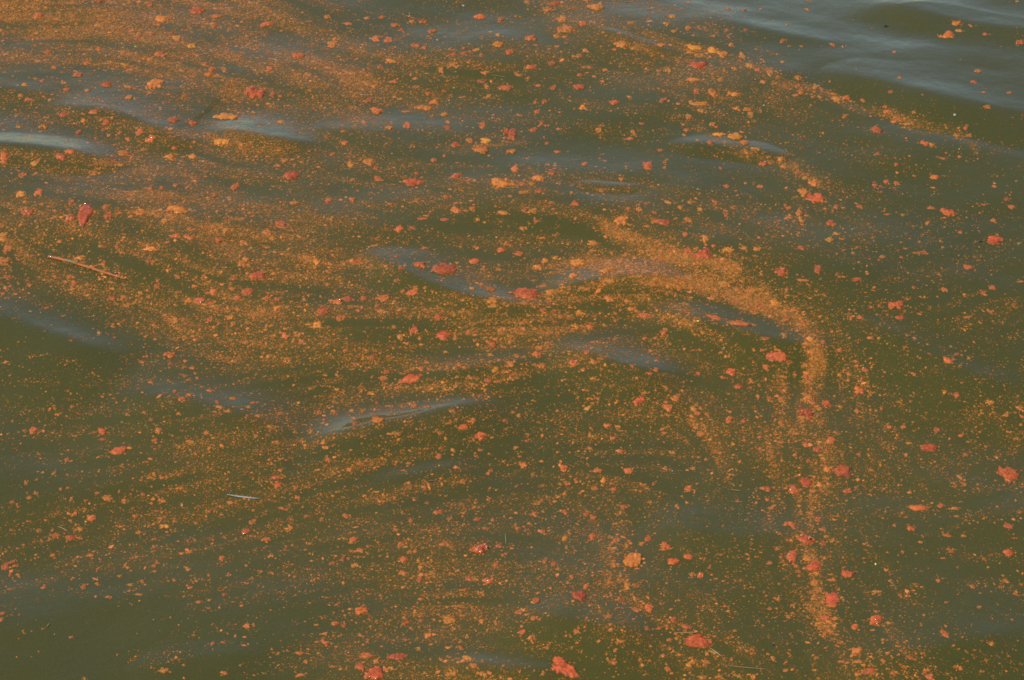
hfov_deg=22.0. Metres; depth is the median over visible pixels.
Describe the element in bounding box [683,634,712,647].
algae clump
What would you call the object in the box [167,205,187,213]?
algae clump
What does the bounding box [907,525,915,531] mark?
algae clump
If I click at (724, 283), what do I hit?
algae clump
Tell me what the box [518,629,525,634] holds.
algae clump
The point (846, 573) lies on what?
algae clump
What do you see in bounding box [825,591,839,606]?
algae clump
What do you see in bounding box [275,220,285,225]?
algae clump
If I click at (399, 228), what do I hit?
algae clump
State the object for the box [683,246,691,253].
algae clump
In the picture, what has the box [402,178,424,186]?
algae clump
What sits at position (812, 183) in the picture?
algae clump
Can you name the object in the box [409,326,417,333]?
algae clump
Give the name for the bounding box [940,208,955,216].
algae clump
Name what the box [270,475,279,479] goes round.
algae clump
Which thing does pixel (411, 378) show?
algae clump
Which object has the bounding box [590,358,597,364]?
algae clump
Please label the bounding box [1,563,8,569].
algae clump
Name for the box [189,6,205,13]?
algae clump
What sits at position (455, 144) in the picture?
algae clump
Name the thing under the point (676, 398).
algae clump
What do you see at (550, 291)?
algae clump
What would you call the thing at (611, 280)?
algae clump
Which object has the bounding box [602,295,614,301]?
algae clump
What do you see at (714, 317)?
algae clump
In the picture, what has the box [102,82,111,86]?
algae clump
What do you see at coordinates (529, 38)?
algae clump
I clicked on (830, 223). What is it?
algae clump
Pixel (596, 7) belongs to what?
algae clump
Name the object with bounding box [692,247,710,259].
algae clump
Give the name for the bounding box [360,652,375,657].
algae clump
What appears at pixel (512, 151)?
algae clump
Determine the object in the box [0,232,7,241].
algae clump
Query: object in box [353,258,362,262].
algae clump
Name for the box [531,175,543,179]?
algae clump
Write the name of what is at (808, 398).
algae clump
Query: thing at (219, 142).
algae clump
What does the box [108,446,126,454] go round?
algae clump
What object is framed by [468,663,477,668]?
algae clump
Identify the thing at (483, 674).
algae clump
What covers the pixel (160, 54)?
algae clump
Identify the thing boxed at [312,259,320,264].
algae clump
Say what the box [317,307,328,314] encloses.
algae clump
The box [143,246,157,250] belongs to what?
algae clump
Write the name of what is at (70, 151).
algae clump
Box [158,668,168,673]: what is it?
algae clump
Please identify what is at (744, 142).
algae clump
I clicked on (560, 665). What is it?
algae clump
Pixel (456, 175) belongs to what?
algae clump
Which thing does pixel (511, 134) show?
algae clump
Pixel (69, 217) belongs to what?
algae clump
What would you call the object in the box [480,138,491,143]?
algae clump
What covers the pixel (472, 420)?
algae clump
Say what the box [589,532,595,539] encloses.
algae clump
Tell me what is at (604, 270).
algae clump
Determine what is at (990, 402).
algae clump
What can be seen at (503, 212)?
algae clump
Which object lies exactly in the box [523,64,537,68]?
algae clump
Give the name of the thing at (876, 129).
algae clump
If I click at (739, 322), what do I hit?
algae clump
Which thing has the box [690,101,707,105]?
algae clump
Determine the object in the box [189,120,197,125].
algae clump
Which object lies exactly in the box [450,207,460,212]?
algae clump
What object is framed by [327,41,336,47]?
algae clump
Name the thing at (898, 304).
algae clump
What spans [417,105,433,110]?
algae clump
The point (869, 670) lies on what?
algae clump
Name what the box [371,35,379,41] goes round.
algae clump
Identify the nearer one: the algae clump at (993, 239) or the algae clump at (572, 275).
the algae clump at (572, 275)
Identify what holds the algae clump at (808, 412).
on the water
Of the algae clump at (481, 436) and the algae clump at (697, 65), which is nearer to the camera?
the algae clump at (481, 436)
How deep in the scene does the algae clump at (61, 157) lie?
6.33 m
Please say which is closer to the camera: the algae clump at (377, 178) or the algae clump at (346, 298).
the algae clump at (346, 298)
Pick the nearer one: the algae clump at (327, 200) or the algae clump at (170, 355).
the algae clump at (170, 355)
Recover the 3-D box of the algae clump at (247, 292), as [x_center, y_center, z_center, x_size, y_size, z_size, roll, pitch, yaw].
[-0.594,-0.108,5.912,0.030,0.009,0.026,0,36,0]
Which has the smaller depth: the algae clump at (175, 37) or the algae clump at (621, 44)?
the algae clump at (621, 44)
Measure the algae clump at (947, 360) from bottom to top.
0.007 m
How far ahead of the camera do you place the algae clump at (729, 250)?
6.00 m
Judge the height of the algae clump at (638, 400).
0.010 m
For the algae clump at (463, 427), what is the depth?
5.53 m
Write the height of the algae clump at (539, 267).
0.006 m
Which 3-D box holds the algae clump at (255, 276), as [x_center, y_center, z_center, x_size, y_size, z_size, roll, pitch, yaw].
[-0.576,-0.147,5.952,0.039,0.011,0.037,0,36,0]
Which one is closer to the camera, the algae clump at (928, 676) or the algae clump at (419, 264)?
the algae clump at (928, 676)
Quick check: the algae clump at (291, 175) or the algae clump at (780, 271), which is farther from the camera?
the algae clump at (291, 175)
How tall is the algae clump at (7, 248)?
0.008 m
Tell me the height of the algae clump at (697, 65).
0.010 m
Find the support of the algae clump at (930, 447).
on the water
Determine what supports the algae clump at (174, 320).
on the water
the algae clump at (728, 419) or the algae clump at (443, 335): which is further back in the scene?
the algae clump at (443, 335)
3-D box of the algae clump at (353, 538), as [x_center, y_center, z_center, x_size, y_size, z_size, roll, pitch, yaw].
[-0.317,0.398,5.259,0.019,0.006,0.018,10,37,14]
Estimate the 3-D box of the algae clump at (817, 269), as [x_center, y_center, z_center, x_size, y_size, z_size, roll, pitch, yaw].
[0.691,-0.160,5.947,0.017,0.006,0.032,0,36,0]
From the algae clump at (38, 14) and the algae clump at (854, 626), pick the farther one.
the algae clump at (38, 14)
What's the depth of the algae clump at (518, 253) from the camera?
6.03 m
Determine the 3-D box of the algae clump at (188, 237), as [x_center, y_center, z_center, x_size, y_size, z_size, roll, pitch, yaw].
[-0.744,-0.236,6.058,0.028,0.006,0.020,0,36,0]
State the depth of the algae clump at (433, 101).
6.61 m
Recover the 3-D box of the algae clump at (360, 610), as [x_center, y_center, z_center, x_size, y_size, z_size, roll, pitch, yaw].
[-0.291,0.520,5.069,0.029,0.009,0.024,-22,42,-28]
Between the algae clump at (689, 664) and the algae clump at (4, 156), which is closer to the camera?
the algae clump at (689, 664)
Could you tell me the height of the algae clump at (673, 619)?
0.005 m
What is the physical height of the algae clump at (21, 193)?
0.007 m
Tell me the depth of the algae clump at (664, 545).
5.22 m
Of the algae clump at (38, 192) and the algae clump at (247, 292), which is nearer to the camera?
the algae clump at (247, 292)
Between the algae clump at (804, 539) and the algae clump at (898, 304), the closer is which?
the algae clump at (804, 539)
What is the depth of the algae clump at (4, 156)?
6.34 m
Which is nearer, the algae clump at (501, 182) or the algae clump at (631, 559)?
the algae clump at (631, 559)
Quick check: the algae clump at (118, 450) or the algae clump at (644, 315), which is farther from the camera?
the algae clump at (644, 315)
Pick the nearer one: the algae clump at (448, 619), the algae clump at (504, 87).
the algae clump at (448, 619)
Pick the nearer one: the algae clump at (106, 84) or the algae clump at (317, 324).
the algae clump at (317, 324)
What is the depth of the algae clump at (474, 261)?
6.00 m
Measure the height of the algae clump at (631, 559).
0.014 m
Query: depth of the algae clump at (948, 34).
6.86 m
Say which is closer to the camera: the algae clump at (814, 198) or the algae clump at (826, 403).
the algae clump at (826, 403)
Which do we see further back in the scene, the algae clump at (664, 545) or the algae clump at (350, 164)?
the algae clump at (350, 164)
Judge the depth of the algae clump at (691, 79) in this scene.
6.65 m
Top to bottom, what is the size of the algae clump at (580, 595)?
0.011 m
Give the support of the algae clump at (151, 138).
on the water
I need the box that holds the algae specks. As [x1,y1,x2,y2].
[0,0,1023,679]
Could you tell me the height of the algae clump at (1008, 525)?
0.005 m
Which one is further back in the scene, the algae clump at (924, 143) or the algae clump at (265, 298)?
the algae clump at (924, 143)
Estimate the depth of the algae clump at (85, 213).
6.13 m
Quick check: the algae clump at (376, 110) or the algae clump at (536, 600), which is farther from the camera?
the algae clump at (376, 110)
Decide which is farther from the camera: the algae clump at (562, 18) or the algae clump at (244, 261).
the algae clump at (562, 18)
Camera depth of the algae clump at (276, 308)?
5.86 m
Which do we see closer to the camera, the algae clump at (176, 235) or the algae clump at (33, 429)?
the algae clump at (33, 429)
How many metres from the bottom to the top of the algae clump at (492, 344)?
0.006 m
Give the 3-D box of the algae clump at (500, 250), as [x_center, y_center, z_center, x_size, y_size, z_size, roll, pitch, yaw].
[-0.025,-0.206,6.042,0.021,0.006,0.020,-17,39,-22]
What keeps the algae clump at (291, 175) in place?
on the water
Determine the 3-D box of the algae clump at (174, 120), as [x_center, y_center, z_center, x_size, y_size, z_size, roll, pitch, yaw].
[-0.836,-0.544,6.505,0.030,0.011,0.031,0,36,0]
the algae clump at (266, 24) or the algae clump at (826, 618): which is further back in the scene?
the algae clump at (266, 24)
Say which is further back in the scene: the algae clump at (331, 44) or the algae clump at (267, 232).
the algae clump at (331, 44)
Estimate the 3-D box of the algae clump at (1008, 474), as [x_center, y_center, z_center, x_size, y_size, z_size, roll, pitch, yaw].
[1.022,0.276,5.430,0.049,0.011,0.056,13,38,17]
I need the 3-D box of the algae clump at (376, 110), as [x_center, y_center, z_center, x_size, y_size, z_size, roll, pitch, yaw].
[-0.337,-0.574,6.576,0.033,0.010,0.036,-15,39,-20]
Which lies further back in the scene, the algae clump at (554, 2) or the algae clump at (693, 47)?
the algae clump at (554, 2)
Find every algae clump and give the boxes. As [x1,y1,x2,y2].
[0,151,8,163]
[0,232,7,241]
[0,257,11,264]
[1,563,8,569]
[4,244,11,252]
[16,190,25,197]
[21,209,33,215]
[29,426,37,433]
[30,160,38,165]
[32,12,42,18]
[33,189,42,195]
[56,153,65,160]
[59,112,68,116]
[64,149,74,153]
[64,213,74,222]
[66,535,77,540]
[77,202,92,226]
[87,515,95,520]
[98,428,106,434]
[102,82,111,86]
[102,119,110,124]
[102,495,112,500]
[103,212,111,219]
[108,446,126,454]
[118,150,131,155]
[135,129,143,135]
[135,209,145,214]
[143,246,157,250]
[145,79,163,88]
[145,134,156,142]
[154,51,166,56]
[155,16,171,21]
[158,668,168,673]
[163,352,174,358]
[164,154,174,160]
[167,117,179,122]
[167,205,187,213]
[170,317,178,323]
[171,233,180,237]
[172,35,180,40]
[183,235,193,239]
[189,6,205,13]
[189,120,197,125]
[194,297,205,303]
[204,71,213,75]
[212,14,221,17]
[212,113,238,119]
[214,138,228,145]
[215,237,222,242]
[230,184,237,190]
[237,257,250,266]
[240,240,248,245]
[241,288,252,295]
[242,528,249,534]
[244,86,264,98]
[249,270,265,280]
[260,21,273,26]
[262,229,271,235]
[262,295,269,300]
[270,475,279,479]
[272,482,281,486]
[274,305,282,311]
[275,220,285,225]
[282,332,288,339]
[283,171,299,179]
[292,52,304,58]
[300,255,312,258]
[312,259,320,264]
[313,321,321,327]
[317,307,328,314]
[321,639,329,645]
[325,198,331,203]
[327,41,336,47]
[333,298,341,304]
[343,296,354,300]
[347,161,353,167]
[349,536,357,541]
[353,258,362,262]
[355,606,367,614]
[355,662,364,671]
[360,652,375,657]
[363,158,374,165]
[364,665,383,679]
[370,107,383,113]
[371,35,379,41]
[372,416,384,423]
[374,175,384,180]
[375,294,390,300]
[384,36,391,42]
[387,653,407,659]
[394,226,403,231]
[398,372,421,383]
[400,556,407,562]
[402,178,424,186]
[403,121,410,128]
[406,289,417,295]
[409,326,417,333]
[414,261,425,268]
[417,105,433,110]
[425,632,431,638]
[429,99,437,103]
[431,262,455,274]
[433,510,442,514]
[436,330,451,340]
[442,615,455,623]
[449,670,456,675]
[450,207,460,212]
[451,142,460,147]
[451,173,462,178]
[459,424,467,429]
[462,655,471,660]
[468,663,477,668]
[469,258,479,263]
[469,417,475,423]
[469,543,488,554]
[473,14,485,19]
[474,145,489,153]
[474,432,486,440]
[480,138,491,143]
[480,671,487,677]
[482,578,493,582]
[486,297,496,303]
[488,342,496,347]
[491,178,515,187]
[492,41,503,47]
[492,366,500,372]
[496,248,504,252]
[498,85,511,89]
[498,211,507,214]
[503,127,515,140]
[505,49,513,54]
[506,149,515,153]
[508,287,538,298]
[511,164,518,171]
[514,251,523,255]
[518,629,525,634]
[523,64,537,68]
[525,35,536,40]
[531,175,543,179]
[532,351,540,356]
[532,597,539,603]
[533,264,542,270]
[537,362,545,367]
[544,289,556,294]
[549,1,559,4]
[551,656,579,678]
[557,15,566,21]
[557,24,574,32]
[560,465,567,471]
[569,272,577,277]
[569,359,577,365]
[570,200,579,205]
[571,258,585,266]
[572,590,586,601]
[573,84,584,89]
[576,310,583,315]
[587,4,603,10]
[589,240,598,244]
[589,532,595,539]
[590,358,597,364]
[592,468,602,472]
[599,267,615,273]
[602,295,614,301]
[603,279,614,283]
[610,100,619,104]
[613,41,626,47]
[614,215,629,225]
[623,468,633,473]
[623,552,641,567]
[632,395,645,404]
[639,313,650,316]
[642,161,652,169]
[644,604,653,612]
[645,535,651,540]
[652,218,670,224]
[660,542,670,549]
[664,404,671,411]
[667,558,679,564]
[670,617,677,622]
[671,395,679,401]
[682,624,691,628]
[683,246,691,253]
[683,554,692,559]
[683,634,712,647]
[685,78,700,80]
[686,44,701,50]
[686,658,696,667]
[689,61,706,68]
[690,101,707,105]
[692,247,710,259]
[696,432,705,436]
[701,235,708,242]
[705,314,721,319]
[707,46,716,52]
[708,88,716,97]
[712,132,725,136]
[717,50,727,57]
[719,281,729,286]
[722,246,732,252]
[726,91,739,95]
[726,368,735,375]
[726,416,732,422]
[727,132,743,139]
[729,320,750,325]
[734,383,742,388]
[740,140,749,144]
[758,161,766,165]
[763,486,770,490]
[766,351,788,362]
[770,300,778,305]
[774,267,785,276]
[783,521,794,527]
[786,551,796,562]
[788,485,798,493]
[795,208,801,215]
[796,320,806,325]
[797,188,807,196]
[798,408,813,420]
[798,534,815,544]
[799,477,811,487]
[802,555,811,560]
[803,395,812,401]
[803,561,820,571]
[805,193,824,203]
[805,336,816,342]
[807,349,815,354]
[808,180,816,185]
[810,580,818,584]
[813,447,820,452]
[814,265,820,273]
[820,616,829,620]
[822,400,834,406]
[825,236,833,241]
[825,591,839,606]
[826,220,836,225]
[826,436,835,443]
[831,96,840,101]
[832,463,851,477]
[841,569,855,577]
[843,488,851,492]
[851,624,857,629]
[852,277,860,281]
[852,646,861,653]
[854,386,863,393]
[861,668,876,673]
[870,615,881,624]
[871,125,882,133]
[888,300,903,309]
[895,315,904,319]
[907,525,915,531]
[909,505,928,510]
[920,140,928,145]
[922,443,937,451]
[925,673,933,679]
[930,175,939,178]
[937,30,953,37]
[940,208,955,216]
[940,629,948,637]
[943,357,953,363]
[985,400,994,404]
[987,235,1003,244]
[996,465,1019,482]
[1003,523,1012,528]
[1003,550,1014,556]
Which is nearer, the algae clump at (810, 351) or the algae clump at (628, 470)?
the algae clump at (628, 470)
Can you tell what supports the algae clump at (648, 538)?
on the water
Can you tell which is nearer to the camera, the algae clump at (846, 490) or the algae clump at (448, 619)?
the algae clump at (448, 619)
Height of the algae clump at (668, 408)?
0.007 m
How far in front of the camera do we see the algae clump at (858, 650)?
4.95 m
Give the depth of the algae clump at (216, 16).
6.99 m
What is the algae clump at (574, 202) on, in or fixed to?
on the water
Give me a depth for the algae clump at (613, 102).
6.57 m
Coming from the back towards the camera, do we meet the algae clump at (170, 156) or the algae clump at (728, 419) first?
the algae clump at (170, 156)
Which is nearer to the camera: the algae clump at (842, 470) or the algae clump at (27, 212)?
the algae clump at (842, 470)
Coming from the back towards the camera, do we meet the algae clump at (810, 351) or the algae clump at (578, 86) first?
the algae clump at (578, 86)
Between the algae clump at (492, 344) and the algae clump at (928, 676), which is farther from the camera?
the algae clump at (492, 344)
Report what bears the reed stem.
on the water
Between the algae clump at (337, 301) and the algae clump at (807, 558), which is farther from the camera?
the algae clump at (337, 301)
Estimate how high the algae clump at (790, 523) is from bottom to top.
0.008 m
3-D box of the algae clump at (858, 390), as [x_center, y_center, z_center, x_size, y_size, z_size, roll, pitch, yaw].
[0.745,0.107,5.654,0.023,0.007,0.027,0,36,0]
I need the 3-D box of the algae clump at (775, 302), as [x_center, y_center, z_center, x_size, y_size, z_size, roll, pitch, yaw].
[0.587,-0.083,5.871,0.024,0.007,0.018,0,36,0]
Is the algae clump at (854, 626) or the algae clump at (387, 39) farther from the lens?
the algae clump at (387, 39)
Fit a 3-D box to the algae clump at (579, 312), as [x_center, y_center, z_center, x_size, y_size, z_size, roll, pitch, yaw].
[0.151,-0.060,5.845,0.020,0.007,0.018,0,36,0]
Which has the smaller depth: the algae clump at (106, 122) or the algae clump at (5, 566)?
the algae clump at (5, 566)
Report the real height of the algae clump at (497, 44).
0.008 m
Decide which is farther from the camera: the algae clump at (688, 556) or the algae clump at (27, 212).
the algae clump at (27, 212)
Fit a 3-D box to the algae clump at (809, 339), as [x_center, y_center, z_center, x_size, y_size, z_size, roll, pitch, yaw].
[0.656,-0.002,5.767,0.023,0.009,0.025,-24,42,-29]
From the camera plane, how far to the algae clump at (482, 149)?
6.39 m
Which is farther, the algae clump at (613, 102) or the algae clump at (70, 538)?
the algae clump at (613, 102)
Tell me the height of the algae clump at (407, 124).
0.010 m
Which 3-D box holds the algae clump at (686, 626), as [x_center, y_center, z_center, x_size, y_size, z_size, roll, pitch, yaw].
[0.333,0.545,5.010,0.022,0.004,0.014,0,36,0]
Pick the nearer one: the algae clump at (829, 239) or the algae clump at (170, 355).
the algae clump at (170, 355)
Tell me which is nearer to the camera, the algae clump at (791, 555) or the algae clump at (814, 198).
the algae clump at (791, 555)
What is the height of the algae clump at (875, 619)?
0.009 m
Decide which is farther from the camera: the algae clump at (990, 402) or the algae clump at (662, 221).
the algae clump at (662, 221)
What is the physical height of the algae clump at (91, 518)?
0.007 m
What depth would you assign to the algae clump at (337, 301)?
5.87 m
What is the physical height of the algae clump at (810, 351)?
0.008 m
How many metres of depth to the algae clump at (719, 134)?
6.44 m
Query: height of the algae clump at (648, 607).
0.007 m
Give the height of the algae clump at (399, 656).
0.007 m
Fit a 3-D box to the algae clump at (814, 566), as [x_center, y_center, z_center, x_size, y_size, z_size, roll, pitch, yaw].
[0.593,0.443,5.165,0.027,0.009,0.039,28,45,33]
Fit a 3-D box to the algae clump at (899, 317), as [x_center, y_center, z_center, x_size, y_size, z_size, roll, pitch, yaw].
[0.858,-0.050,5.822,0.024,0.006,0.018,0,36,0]
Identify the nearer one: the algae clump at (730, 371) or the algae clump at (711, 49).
the algae clump at (730, 371)
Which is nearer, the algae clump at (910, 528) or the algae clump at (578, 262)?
the algae clump at (910, 528)
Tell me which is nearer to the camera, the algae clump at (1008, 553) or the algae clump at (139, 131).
the algae clump at (1008, 553)
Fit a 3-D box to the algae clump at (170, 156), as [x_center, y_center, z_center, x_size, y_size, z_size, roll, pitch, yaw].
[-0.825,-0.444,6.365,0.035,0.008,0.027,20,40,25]
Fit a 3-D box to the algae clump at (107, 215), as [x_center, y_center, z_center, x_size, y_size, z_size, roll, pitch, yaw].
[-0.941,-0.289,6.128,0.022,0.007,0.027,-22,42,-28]
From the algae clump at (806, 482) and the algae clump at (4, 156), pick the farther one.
the algae clump at (4, 156)
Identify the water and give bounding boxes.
[0,0,1023,679]
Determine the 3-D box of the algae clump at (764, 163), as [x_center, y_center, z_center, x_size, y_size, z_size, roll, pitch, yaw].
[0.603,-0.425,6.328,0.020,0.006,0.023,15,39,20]
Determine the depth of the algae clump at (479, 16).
6.96 m
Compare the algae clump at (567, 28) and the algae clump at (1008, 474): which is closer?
the algae clump at (1008, 474)
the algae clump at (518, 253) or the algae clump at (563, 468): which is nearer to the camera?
the algae clump at (563, 468)
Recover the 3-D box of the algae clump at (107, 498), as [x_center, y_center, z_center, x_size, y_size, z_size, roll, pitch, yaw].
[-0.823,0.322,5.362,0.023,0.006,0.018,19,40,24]
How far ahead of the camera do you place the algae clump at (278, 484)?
5.40 m
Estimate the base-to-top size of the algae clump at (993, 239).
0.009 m
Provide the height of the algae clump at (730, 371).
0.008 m
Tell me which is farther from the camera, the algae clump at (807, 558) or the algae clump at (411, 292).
the algae clump at (411, 292)
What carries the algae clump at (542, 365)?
on the water
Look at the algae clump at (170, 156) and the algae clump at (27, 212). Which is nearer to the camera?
the algae clump at (27, 212)
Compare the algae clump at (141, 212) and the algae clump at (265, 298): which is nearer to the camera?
the algae clump at (265, 298)
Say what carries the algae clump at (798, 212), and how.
on the water
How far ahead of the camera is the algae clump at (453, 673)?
4.90 m
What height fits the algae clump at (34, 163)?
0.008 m
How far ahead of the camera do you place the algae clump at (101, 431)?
5.54 m
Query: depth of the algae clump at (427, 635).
5.00 m
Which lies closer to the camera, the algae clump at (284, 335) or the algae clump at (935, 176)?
the algae clump at (284, 335)
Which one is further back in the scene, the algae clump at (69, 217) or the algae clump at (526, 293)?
the algae clump at (69, 217)
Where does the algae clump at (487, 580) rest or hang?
on the water
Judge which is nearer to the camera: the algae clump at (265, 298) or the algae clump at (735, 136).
the algae clump at (265, 298)
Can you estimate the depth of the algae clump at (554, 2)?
7.00 m
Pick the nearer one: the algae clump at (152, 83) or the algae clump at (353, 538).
the algae clump at (353, 538)
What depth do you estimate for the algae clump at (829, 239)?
6.04 m
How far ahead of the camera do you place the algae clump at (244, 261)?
5.99 m
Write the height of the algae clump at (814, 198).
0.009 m
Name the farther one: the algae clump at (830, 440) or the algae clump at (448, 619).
the algae clump at (830, 440)
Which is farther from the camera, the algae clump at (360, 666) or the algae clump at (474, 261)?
the algae clump at (474, 261)
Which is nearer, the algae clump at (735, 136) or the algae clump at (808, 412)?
the algae clump at (808, 412)
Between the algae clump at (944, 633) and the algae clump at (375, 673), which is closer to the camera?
the algae clump at (375, 673)
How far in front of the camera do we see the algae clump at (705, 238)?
6.04 m
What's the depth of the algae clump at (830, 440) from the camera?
5.51 m
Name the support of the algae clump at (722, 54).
on the water
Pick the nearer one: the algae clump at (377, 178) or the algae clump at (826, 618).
the algae clump at (826, 618)
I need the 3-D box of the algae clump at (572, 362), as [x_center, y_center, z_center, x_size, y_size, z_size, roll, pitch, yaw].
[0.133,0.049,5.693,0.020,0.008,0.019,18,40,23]
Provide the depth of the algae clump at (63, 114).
6.52 m
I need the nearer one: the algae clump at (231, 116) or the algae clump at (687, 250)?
the algae clump at (687, 250)
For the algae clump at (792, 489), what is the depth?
5.38 m
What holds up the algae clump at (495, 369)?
on the water
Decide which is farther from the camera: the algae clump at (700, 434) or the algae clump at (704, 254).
the algae clump at (704, 254)
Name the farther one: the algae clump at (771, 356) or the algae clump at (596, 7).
the algae clump at (596, 7)
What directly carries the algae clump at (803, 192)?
on the water
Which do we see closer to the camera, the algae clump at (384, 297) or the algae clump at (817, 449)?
the algae clump at (817, 449)
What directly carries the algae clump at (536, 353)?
on the water
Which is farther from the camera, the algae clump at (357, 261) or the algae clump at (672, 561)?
the algae clump at (357, 261)
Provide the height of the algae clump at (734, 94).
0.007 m
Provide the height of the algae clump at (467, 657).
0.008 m
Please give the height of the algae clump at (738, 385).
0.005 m
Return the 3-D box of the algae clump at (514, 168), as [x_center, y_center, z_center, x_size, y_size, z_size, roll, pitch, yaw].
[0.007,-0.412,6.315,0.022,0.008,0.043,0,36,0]
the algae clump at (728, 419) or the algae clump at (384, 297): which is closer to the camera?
the algae clump at (728, 419)
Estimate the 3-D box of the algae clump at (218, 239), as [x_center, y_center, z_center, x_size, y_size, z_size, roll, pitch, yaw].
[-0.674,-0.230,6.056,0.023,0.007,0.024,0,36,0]
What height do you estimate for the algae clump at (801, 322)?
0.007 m
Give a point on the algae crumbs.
(586, 352)
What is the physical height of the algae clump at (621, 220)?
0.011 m
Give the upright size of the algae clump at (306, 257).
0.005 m
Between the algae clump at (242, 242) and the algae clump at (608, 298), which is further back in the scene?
the algae clump at (242, 242)
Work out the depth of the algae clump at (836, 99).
6.56 m
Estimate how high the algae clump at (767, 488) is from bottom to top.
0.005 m
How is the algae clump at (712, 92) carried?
on the water
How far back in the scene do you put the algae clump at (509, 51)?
6.78 m
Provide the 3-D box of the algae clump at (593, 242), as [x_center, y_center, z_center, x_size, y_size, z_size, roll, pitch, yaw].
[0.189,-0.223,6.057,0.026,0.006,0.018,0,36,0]
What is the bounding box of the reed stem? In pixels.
[48,255,125,279]
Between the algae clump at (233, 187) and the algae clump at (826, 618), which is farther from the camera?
the algae clump at (233, 187)
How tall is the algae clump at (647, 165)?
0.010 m
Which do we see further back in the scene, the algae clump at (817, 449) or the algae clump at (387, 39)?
the algae clump at (387, 39)
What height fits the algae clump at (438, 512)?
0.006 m
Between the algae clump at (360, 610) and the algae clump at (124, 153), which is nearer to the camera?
the algae clump at (360, 610)
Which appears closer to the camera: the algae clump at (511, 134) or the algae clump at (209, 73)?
the algae clump at (511, 134)
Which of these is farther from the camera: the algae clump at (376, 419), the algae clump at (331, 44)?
the algae clump at (331, 44)
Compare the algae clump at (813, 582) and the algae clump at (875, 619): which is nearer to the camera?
the algae clump at (875, 619)
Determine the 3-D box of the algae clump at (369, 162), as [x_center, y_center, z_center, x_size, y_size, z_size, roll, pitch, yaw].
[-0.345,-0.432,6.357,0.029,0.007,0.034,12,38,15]
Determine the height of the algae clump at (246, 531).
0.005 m
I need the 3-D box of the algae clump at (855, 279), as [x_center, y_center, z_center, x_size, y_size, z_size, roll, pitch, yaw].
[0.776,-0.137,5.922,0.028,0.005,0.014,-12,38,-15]
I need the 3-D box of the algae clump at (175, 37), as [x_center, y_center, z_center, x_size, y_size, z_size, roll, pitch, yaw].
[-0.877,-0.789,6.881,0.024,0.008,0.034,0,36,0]
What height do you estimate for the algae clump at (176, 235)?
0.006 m
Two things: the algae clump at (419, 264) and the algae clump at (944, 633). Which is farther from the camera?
the algae clump at (419, 264)
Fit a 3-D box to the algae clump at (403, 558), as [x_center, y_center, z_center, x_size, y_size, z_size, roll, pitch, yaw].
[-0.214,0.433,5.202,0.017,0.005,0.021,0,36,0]
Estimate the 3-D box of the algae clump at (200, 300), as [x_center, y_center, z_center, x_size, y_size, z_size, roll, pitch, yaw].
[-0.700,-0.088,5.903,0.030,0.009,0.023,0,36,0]
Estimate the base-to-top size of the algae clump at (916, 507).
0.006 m
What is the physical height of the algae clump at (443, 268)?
0.015 m
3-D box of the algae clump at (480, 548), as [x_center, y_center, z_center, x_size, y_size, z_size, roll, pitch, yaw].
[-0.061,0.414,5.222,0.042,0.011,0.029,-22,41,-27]
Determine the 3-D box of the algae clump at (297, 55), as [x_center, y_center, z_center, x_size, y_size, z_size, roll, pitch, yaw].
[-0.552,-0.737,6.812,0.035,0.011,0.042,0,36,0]
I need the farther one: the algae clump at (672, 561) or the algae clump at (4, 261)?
the algae clump at (4, 261)
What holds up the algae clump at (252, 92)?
on the water
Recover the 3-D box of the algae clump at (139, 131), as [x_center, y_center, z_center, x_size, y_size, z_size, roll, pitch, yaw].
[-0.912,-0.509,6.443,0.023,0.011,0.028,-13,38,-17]
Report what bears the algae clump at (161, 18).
on the water
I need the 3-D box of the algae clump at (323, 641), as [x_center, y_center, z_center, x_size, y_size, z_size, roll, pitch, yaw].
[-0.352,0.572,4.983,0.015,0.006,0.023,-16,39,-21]
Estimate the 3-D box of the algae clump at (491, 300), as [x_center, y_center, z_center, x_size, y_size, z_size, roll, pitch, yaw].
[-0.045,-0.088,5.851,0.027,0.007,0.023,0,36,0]
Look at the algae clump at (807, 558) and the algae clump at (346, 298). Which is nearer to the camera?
the algae clump at (807, 558)
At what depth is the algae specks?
5.87 m
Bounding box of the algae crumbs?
[0,0,1023,679]
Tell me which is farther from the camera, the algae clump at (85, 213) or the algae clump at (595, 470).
the algae clump at (85, 213)
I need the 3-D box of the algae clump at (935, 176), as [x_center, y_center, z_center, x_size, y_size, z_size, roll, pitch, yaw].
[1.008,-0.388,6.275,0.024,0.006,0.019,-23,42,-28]

